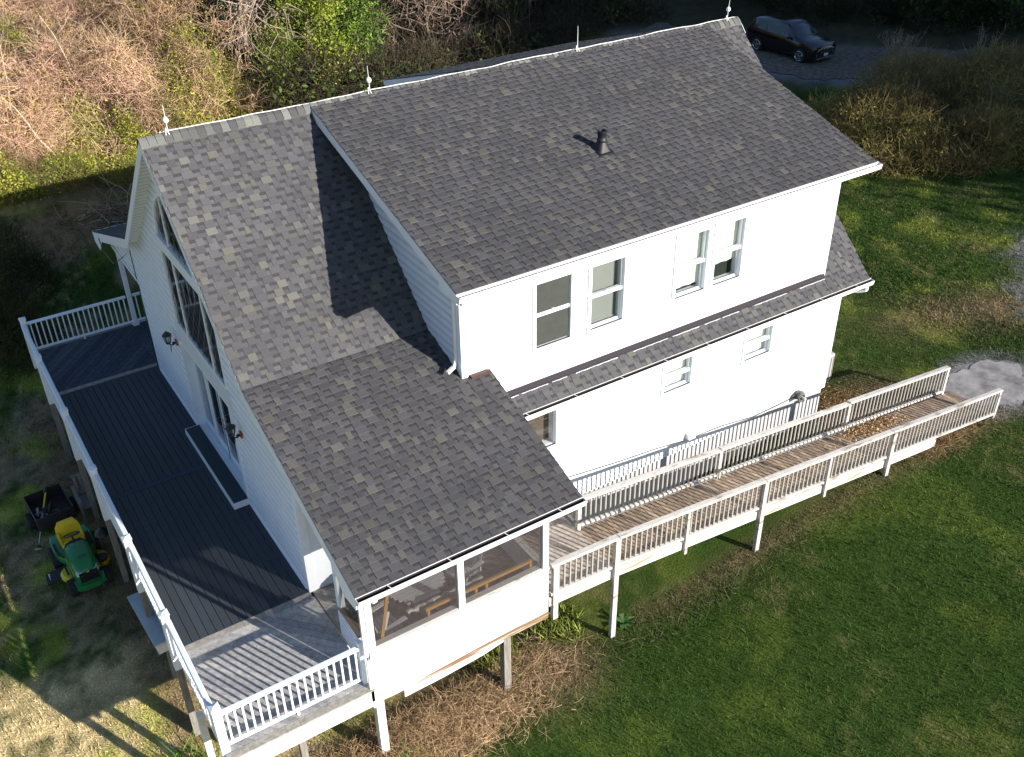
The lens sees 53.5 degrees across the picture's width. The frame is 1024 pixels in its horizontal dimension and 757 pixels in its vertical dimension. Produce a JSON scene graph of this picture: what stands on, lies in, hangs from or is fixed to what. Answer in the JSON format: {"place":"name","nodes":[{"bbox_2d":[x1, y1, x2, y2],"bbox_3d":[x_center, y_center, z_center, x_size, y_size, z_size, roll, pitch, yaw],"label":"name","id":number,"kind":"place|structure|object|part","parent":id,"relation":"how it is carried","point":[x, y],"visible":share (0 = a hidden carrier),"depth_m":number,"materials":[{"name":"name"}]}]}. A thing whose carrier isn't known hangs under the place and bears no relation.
{"place":"outdoors","nodes":[
{"label":"outdoors","id":0,"kind":"place"},
{"bbox_2d":[0,0,1023,756],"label":"ground","id":1,"kind":"structure","parent":0,"point":[642,586],"depth_m":21.41,"materials":[{"name":"green plant"}]},
{"bbox_2d":[0,0,59,77],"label":"bare tree","id":2,"kind":"object","parent":1,"relation":"on","point":[27,18],"visible":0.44,"depth_m":43.09,"materials":[{"name":"brown plant"}]},
{"bbox_2d":[0,10,62,147],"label":"dead sapling","id":3,"kind":"object","parent":1,"relation":"on","point":[3,15],"visible":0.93,"depth_m":39.54,"materials":[{"name":"brown plant"}]},
{"bbox_2d":[0,212,72,385],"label":"shrubbery","id":4,"kind":"object","parent":1,"relation":"on","point":[24,258],"visible":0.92,"depth_m":31.75,"materials":[{"name":"green plant"}]},
{"bbox_2d":[0,91,82,179],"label":"dead sapling","id":5,"kind":"object","parent":1,"relation":"on","point":[32,130],"visible":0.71,"depth_m":39.91,"materials":[{"name":"brown plant"}]},
{"bbox_2d":[23,483,78,530],"bbox_3d":[-10.615,3.273,23.665,1.100,0.586,1.812,-23,40,-30],"label":"lawn cart","id":6,"kind":"object","parent":1,"relation":"on","point":[60,499],"visible":0.98,"depth_m":23.99,"materials":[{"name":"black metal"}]},
{"bbox_2d":[35,487,48,549],"bbox_3d":[-10.886,3.230,23.598,0.155,0.682,1.534,-5,34,-7],"label":"string trimmer","id":7,"kind":"object","parent":6,"relation":"on","point":[45,490],"visible":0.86,"depth_m":23.70,"materials":[{"name":"metal"}]},
{"bbox_2d":[35,502,60,516],"bbox_3d":[-10.817,3.131,23.766,0.596,0.137,0.856,-20,38,-27],"label":"cart debris","id":8,"kind":"object","parent":6,"relation":"in","point":[40,512],"visible":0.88,"depth_m":23.79,"materials":[{"name":"grey plant"}]},
{"bbox_2d":[15,8,120,154],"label":"dead sapling","id":9,"kind":"object","parent":1,"relation":"on","point":[58,22],"visible":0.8,"depth_m":40.16,"materials":[{"name":"brown plant"}]},
{"bbox_2d":[46,517,112,597],"bbox_3d":[-9.599,3.879,22.282,1.370,1.078,1.830,-22,39,-28],"label":"riding mower","id":10,"kind":"object","parent":1,"relation":"on","point":[79,557],"visible":0.97,"depth_m":22.15,"materials":[{"name":"green paint"}]},
{"bbox_2d":[69,470,119,524],"bbox_3d":[-9.797,2.707,24.141,1.080,0.920,0.825,-20,38,-27],"label":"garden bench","id":11,"kind":"object","parent":1,"relation":"on","point":[82,502],"visible":0.42,"depth_m":23.97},
{"bbox_2d":[0,0,241,196],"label":"vine thicket","id":12,"kind":"object","parent":1,"relation":"on","point":[39,102],"visible":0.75,"depth_m":41.54,"materials":[{"name":"brown plant"}]},
{"bbox_2d":[27,0,221,146],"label":"bare tree","id":13,"kind":"object","parent":1,"relation":"on","point":[112,5],"visible":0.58,"depth_m":41.69,"materials":[{"name":"brown plant"}]},
{"bbox_2d":[0,0,257,211],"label":"undergrowth","id":14,"kind":"object","parent":1,"relation":"on","point":[78,166],"visible":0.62,"depth_m":41.63,"materials":[{"name":"green plant"}]},
{"bbox_2d":[127,592,177,678],"bbox_3d":[-7.114,5.143,20.247,0.340,1.120,1.600,-22,39,-29],"label":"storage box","id":15,"kind":"object","parent":1,"relation":"on","point":[152,626],"visible":0.7,"depth_m":19.80,"materials":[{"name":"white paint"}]},
{"bbox_2d":[146,15,236,126],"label":"leafy tree","id":16,"kind":"object","parent":1,"relation":"on","point":[192,42],"visible":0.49,"depth_m":43.71,"materials":[{"name":"green plant"}]},
{"bbox_2d":[163,725,221,756],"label":"grass tuft","id":17,"kind":"object","parent":1,"relation":"on","point":[180,755],"visible":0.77,"depth_m":18.48,"materials":[{"name":"green plant"}]},
{"bbox_2d":[18,254,375,756],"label":"deck","id":18,"kind":"structure","parent":1,"relation":"on","point":[287,671],"depth_m":19.78,"materials":[{"name":"grey wood"}]},
{"bbox_2d":[94,513,108,537],"bbox_3d":[-8.725,3.238,21.768,0.611,0.650,0.330,22,40,30],"label":"shovel","id":19,"kind":"object","parent":18,"relation":"hanging from","point":[101,532],"visible":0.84,"depth_m":21.82,"materials":[{"name":"black metal"}]},
{"bbox_2d":[185,424,249,509],"bbox_3d":[-6.458,1.883,22.176,0.335,0.156,3.150,-20,38,-27],"label":"door step","id":20,"kind":"object","parent":18,"relation":"on","point":[226,480],"depth_m":21.97,"materials":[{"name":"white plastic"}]},
{"bbox_2d":[118,0,277,123],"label":"bare tree","id":21,"kind":"object","parent":1,"relation":"on","point":[162,4],"visible":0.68,"depth_m":43.44,"materials":[{"name":"brown plant"}]},
{"bbox_2d":[188,0,313,93],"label":"bare tree","id":22,"kind":"object","parent":1,"relation":"on","point":[244,11],"visible":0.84,"depth_m":45.28,"materials":[{"name":"brown plant"}]},
{"bbox_2d":[231,16,308,110],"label":"leafy tree","id":23,"kind":"object","parent":1,"relation":"on","point":[277,51],"visible":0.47,"depth_m":45.73,"materials":[{"name":"green plant"}]},
{"bbox_2d":[247,0,365,106],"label":"leafy tree","id":24,"kind":"object","parent":1,"relation":"on","point":[319,4],"visible":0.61,"depth_m":46.19,"materials":[{"name":"green plant"}]},
{"bbox_2d":[293,0,401,90],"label":"leafy tree","id":25,"kind":"object","parent":1,"relation":"on","point":[361,31],"visible":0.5,"depth_m":47.65,"materials":[{"name":"green plant"}]},
{"bbox_2d":[383,741,435,756],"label":"weed","id":26,"kind":"object","parent":1,"relation":"on","point":[409,753],"visible":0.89,"depth_m":18.41,"materials":[{"name":"green plant"}]},
{"bbox_2d":[358,0,492,67],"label":"bare tree","id":27,"kind":"object","parent":1,"relation":"on","point":[421,13],"visible":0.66,"depth_m":50.30,"materials":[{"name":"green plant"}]},
{"bbox_2d":[104,0,761,118],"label":"woodland","id":28,"kind":"object","parent":1,"relation":"on","point":[591,13],"visible":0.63,"depth_m":50.00,"materials":[{"name":"green plant"}]},
{"bbox_2d":[432,0,541,40],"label":"bare tree","id":29,"kind":"object","parent":1,"relation":"on","point":[487,11],"visible":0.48,"depth_m":53.11,"materials":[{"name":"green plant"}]},
{"bbox_2d":[92,17,882,707],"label":"house","id":30,"kind":"structure","parent":1,"relation":"on","point":[432,325],"depth_m":19.22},
{"bbox_2d":[98,238,157,365],"bbox_3d":[-9.739,-2.092,25.449,0.220,3.154,2.310,-26,41,-32],"label":"downspout","id":31,"kind":"object","parent":30,"relation":"hanging from","point":[139,292],"visible":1,"depth_m":24.82,"materials":[{"name":"white metal"}]},
{"bbox_2d":[162,105,169,134],"bbox_3d":[-6.213,-4.638,18.203,0.121,0.533,0.153,-20,38,-27],"label":"lightning rod","id":32,"kind":"object","parent":30,"relation":"on","point":[165,119],"visible":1,"depth_m":18.19,"materials":[{"name":"white metal"}]},
{"bbox_2d":[162,331,177,351],"bbox_3d":[-7.558,-0.830,22.459,0.300,0.561,0.191,-20,38,-27],"label":"wall lantern","id":33,"kind":"object","parent":30,"relation":"attached to","point":[165,334],"depth_m":22.43,"materials":[{"name":"black metal"}]},
{"bbox_2d":[152,193,227,389],"bbox_3d":[-6.349,-1.924,19.866,0.150,3.460,3.160,-20,38,-27],"label":"window","id":34,"kind":"structure","parent":30,"relation":"in","point":[178,262],"depth_m":20.20,"materials":[{"name":"black glass"}]},
{"bbox_2d":[193,360,216,437],"bbox_3d":[-6.834,0.286,22.624,0.045,2.220,0.720,-20,38,-27],"label":"door","id":35,"kind":"structure","parent":30,"relation":"in","point":[202,386],"depth_m":22.79,"materials":[{"name":"white plastic"}]},
{"bbox_2d":[205,376,230,456],"bbox_3d":[-6.395,0.655,22.058,0.045,2.220,0.730,-20,38,-27],"label":"door","id":36,"kind":"structure","parent":30,"relation":"in","point":[220,435],"depth_m":22.39,"materials":[{"name":"white plastic"}]},
{"bbox_2d":[217,393,241,473],"bbox_3d":[-6.012,1.011,21.513,0.111,2.220,0.720,-20,38,-27],"label":"door","id":37,"kind":"structure","parent":30,"relation":"in","point":[236,461],"depth_m":21.91,"materials":[{"name":"white plastic"}]},
{"bbox_2d":[225,423,242,442],"bbox_3d":[-5.400,1.067,19.732,0.300,0.561,0.191,-20,38,-27],"label":"wall lantern","id":38,"kind":"object","parent":30,"relation":"attached to","point":[229,427],"depth_m":19.66,"materials":[{"name":"black metal"}]},
{"bbox_2d":[366,67,371,93],"bbox_3d":[-2.827,-5.887,20.015,0.118,0.533,0.153,-20,38,-27],"label":"lightning rod","id":39,"kind":"object","parent":30,"relation":"on","point":[368,79],"visible":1,"depth_m":20.00,"materials":[{"name":"white metal"}]},
{"bbox_2d":[300,507,548,755],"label":"screened porch","id":40,"kind":"object","parent":30,"relation":"attached to","point":[424,649],"visible":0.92,"depth_m":18.19,"materials":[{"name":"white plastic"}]},
{"bbox_2d":[357,600,407,638],"bbox_3d":[-2.259,4.282,17.749,0.669,0.952,0.620,-28,42,-34],"label":"porch chair","id":41,"kind":"object","parent":40,"relation":"on","point":[394,623],"visible":0.41,"depth_m":17.74,"materials":[{"name":"white plastic"}]},
{"bbox_2d":[380,595,388,637],"bbox_3d":[-2.100,3.794,16.901,0.323,1.273,0.037,-25,40,-32],"label":"leaning board","id":42,"kind":"object","parent":40,"relation":"on","point":[384,616],"visible":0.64,"depth_m":16.98,"materials":[{"name":"brown wood"}]},
{"bbox_2d":[385,612,389,629],"bbox_3d":[-2.151,4.123,17.311,0.056,0.306,0.242,12,36,18],"label":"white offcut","id":43,"kind":"object","parent":40,"relation":"on","point":[387,617],"visible":0.43,"depth_m":17.32,"materials":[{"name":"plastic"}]},
{"bbox_2d":[389,571,444,624],"bbox_3d":[-1.778,3.914,18.522,1.098,0.707,1.068,-20,38,-27],"label":"patio table","id":44,"kind":"object","parent":40,"relation":"on","point":[423,589],"visible":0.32,"depth_m":18.12,"materials":[{"name":"white plastic"}]},
{"bbox_2d":[406,575,483,614],"bbox_3d":[-1.179,3.808,17.892,1.527,0.144,0.137,-20,38,-27],"label":"wrapped pole","id":45,"kind":"object","parent":40,"relation":"on","point":[451,592],"visible":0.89,"depth_m":17.81,"materials":[{"name":"plastic"}]},
{"bbox_2d":[444,553,483,597],"bbox_3d":[-0.897,3.505,18.893,0.620,0.952,0.669,22,40,30],"label":"porch chair","id":46,"kind":"object","parent":40,"relation":"on","point":[472,566],"visible":0.45,"depth_m":18.88,"materials":[{"name":"white plastic"}]},
{"bbox_2d":[425,559,531,615],"bbox_3d":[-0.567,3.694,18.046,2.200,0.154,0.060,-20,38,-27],"label":"bench","id":47,"kind":"object","parent":40,"relation":"on","point":[475,587],"visible":1,"depth_m":18.02,"materials":[{"name":"brown wood"}]},
{"bbox_2d":[159,17,745,132],"bbox_3d":[-0.460,-6.476,21.563,14.061,0.326,0.389,-19,38,-25],"label":"lightning cable","id":48,"kind":"object","parent":30,"relation":"attached to","point":[435,77],"visible":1,"depth_m":20.78,"materials":[{"name":"white metal"}]},
{"bbox_2d":[528,408,559,449],"bbox_3d":[0.460,1.023,20.593,1.010,1.090,0.295,-20,38,-27],"label":"window","id":49,"kind":"structure","parent":30,"relation":"in","point":[546,426],"depth_m":20.85,"materials":[{"name":"white plastic"}]},
{"bbox_2d":[532,268,574,353],"bbox_3d":[0.705,-1.303,19.011,0.940,1.510,0.275,-20,38,-27],"label":"window","id":50,"kind":"structure","parent":30,"relation":"in","point":[553,297],"depth_m":18.95,"materials":[{"name":"white plastic"}]},
{"bbox_2d":[589,129,613,155],"bbox_3d":[1.760,-4.655,19.933,0.340,0.437,0.400,-20,38,-27],"label":"vent pipe","id":51,"kind":"object","parent":30,"relation":"on","point":[600,146],"visible":1,"depth_m":19.88,"materials":[{"name":"black metal"}]},
{"bbox_2d":[586,252,628,334],"bbox_3d":[1.761,-1.686,19.594,0.930,1.520,0.295,-20,38,-27],"label":"window","id":52,"kind":"structure","parent":30,"relation":"in","point":[608,277],"depth_m":19.65,"materials":[{"name":"white plastic"}]},
{"bbox_2d":[660,355,695,397],"bbox_3d":[3.537,-0.149,22.214,0.910,0.880,0.295,-20,38,-27],"label":"window","id":53,"kind":"structure","parent":30,"relation":"in","point":[677,376],"depth_m":22.30,"materials":[{"name":"white plastic"}]},
{"bbox_2d":[569,397,793,476],"bbox_3d":[4.147,1.278,23.406,6.952,0.619,0.029,-20,38,-27],"label":"handrail","id":54,"kind":"object","parent":30,"relation":"attached to","point":[680,441],"depth_m":23.20,"materials":[{"name":"white wood"}]},
{"bbox_2d":[684,429,695,439],"bbox_3d":[4.100,1.308,23.326,0.240,0.220,0.130,-20,38,-27],"label":"dryer vent","id":55,"kind":"object","parent":30,"relation":"attached to","point":[689,434],"visible":1,"depth_m":23.30,"materials":[{"name":"white plastic"}]},
{"bbox_2d":[671,224,712,303],"bbox_3d":[3.542,-2.356,20.539,0.940,1.510,0.295,-20,38,-27],"label":"window","id":56,"kind":"structure","parent":30,"relation":"in","point":[692,248],"depth_m":20.60,"materials":[{"name":"white plastic"}]},
{"bbox_2d":[725,1,730,19],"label":"lightning rod","id":57,"kind":"object","parent":30,"relation":"on","point":[728,8],"visible":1,"depth_m":24.28,"materials":[{"name":"white metal"}]},
{"bbox_2d":[708,212,749,289],"bbox_3d":[4.385,-2.667,20.989,0.910,1.510,0.295,-20,38,-27],"label":"window","id":58,"kind":"structure","parent":30,"relation":"in","point":[730,236],"depth_m":21.04,"materials":[{"name":"white plastic"}]},
{"bbox_2d":[741,323,775,365],"bbox_3d":[5.550,-0.870,23.305,0.950,0.870,0.295,-20,38,-27],"label":"window","id":59,"kind":"structure","parent":30,"relation":"in","point":[757,344],"depth_m":23.38,"materials":[{"name":"white plastic"}]},
{"bbox_2d":[794,387,808,401],"bbox_3d":[7.164,0.422,24.995,0.456,0.248,0.300,-20,38,-27],"label":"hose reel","id":60,"kind":"object","parent":30,"relation":"attached to","point":[800,395],"visible":1,"depth_m":24.95,"materials":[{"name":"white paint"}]},
{"bbox_2d":[461,636,546,698],"bbox_3d":[-0.246,5.624,20.176,1.896,0.224,1.792,-2,34,-1],"label":"ground cover","id":61,"kind":"object","parent":1,"relation":"on","point":[494,657],"visible":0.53,"depth_m":20.24,"materials":[{"name":"plant"}]},
{"bbox_2d":[23,164,1020,756],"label":"dead stalks","id":62,"kind":"object","parent":1,"relation":"on","point":[441,726],"visible":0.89,"depth_m":19.32,"materials":[{"name":"brown plant"}]},
{"bbox_2d":[519,599,603,654],"bbox_3d":[0.887,5.008,21.063,1.692,0.224,1.732,15,37,23],"label":"ground cover","id":63,"kind":"object","parent":1,"relation":"on","point":[558,625],"visible":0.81,"depth_m":20.97,"materials":[{"name":"green plant"}]},
{"bbox_2d":[616,610,636,631],"bbox_3d":[2.280,5.012,20.938,0.500,0.140,0.560,8,35,13],"label":"broadleaf weed","id":64,"kind":"object","parent":1,"relation":"on","point":[627,620],"visible":0.95,"depth_m":20.98,"materials":[{"name":"green plant"}]},
{"bbox_2d":[519,365,1003,637],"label":"access ramp","id":65,"kind":"structure","parent":1,"relation":"on","point":[597,552],"depth_m":22.11,"materials":[{"name":"paint"}]},
{"bbox_2d":[826,351,834,380],"bbox_3d":[8.076,-0.378,27.349,0.840,0.885,0.772,-20,38,-27],"label":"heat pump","id":66,"kind":"object","parent":1,"relation":"on","point":[830,366],"visible":0.07,"depth_m":27.19,"materials":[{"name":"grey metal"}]},
{"bbox_2d":[813,370,917,450],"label":"fallen leaves","id":67,"kind":"object","parent":1,"relation":"on","point":[874,425],"visible":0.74,"depth_m":25.20,"materials":[{"name":"brown plant"}]},
{"bbox_2d":[756,0,1023,39],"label":"hedgerow","id":68,"kind":"object","parent":1,"relation":"on","point":[958,10],"visible":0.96,"depth_m":55.12,"materials":[{"name":"green plant"}]},
{"bbox_2d":[803,36,1023,183],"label":"brush","id":69,"kind":"object","parent":1,"relation":"on","point":[960,84],"visible":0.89,"depth_m":40.03,"materials":[{"name":"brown plant"}]},
{"bbox_2d":[980,0,1021,13],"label":"leafy tree","id":70,"kind":"object","parent":1,"relation":"on","point":[1018,2],"visible":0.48,"depth_m":53.02,"materials":[{"name":"green plant"}]},
{"bbox_2d":[634,22,1023,83],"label":"driveway","id":71,"kind":"structure","parent":0,"point":[840,64],"depth_m":49.85,"materials":[{"name":"grey asphalt"}]},
{"bbox_2d":[747,13,835,62],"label":"parked car","id":72,"kind":"object","parent":71,"relation":"on","point":[799,40],"visible":1,"depth_m":50.17,"materials":[{"name":"paint"}]},
{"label":"side window","id":73,"kind":"part","parent":72,"relation":"part of","materials":[{"name":"black glass"}]},
{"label":"side window","id":74,"kind":"part","parent":72,"relation":"part of","materials":[{"name":"black glass"}]},
{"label":"side window","id":75,"kind":"part","parent":72,"relation":"part of","materials":[{"name":"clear glass"}]},
{"bbox_2d":[878,25,929,68],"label":"dry reed","id":76,"kind":"object","parent":71,"relation":"on","point":[905,46],"visible":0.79,"depth_m":48.81,"materials":[{"name":"brown plant"}]},
{"bbox_2d":[944,359,1023,405],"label":"path","id":77,"kind":"structure","parent":0,"point":[979,378],"depth_m":27.36,"materials":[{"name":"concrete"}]},
{"bbox_2d":[977,22,1005,52],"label":"dry reed","id":78,"kind":"object","parent":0,"point":[987,37],"visible":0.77,"depth_m":50.74,"materials":[{"name":"brown plant"}]},
{"bbox_2d":[969,39,1018,65],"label":"dry reed","id":79,"kind":"object","parent":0,"point":[983,46],"visible":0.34,"depth_m":49.56,"materials":[{"name":"brown plant"}]}
]}

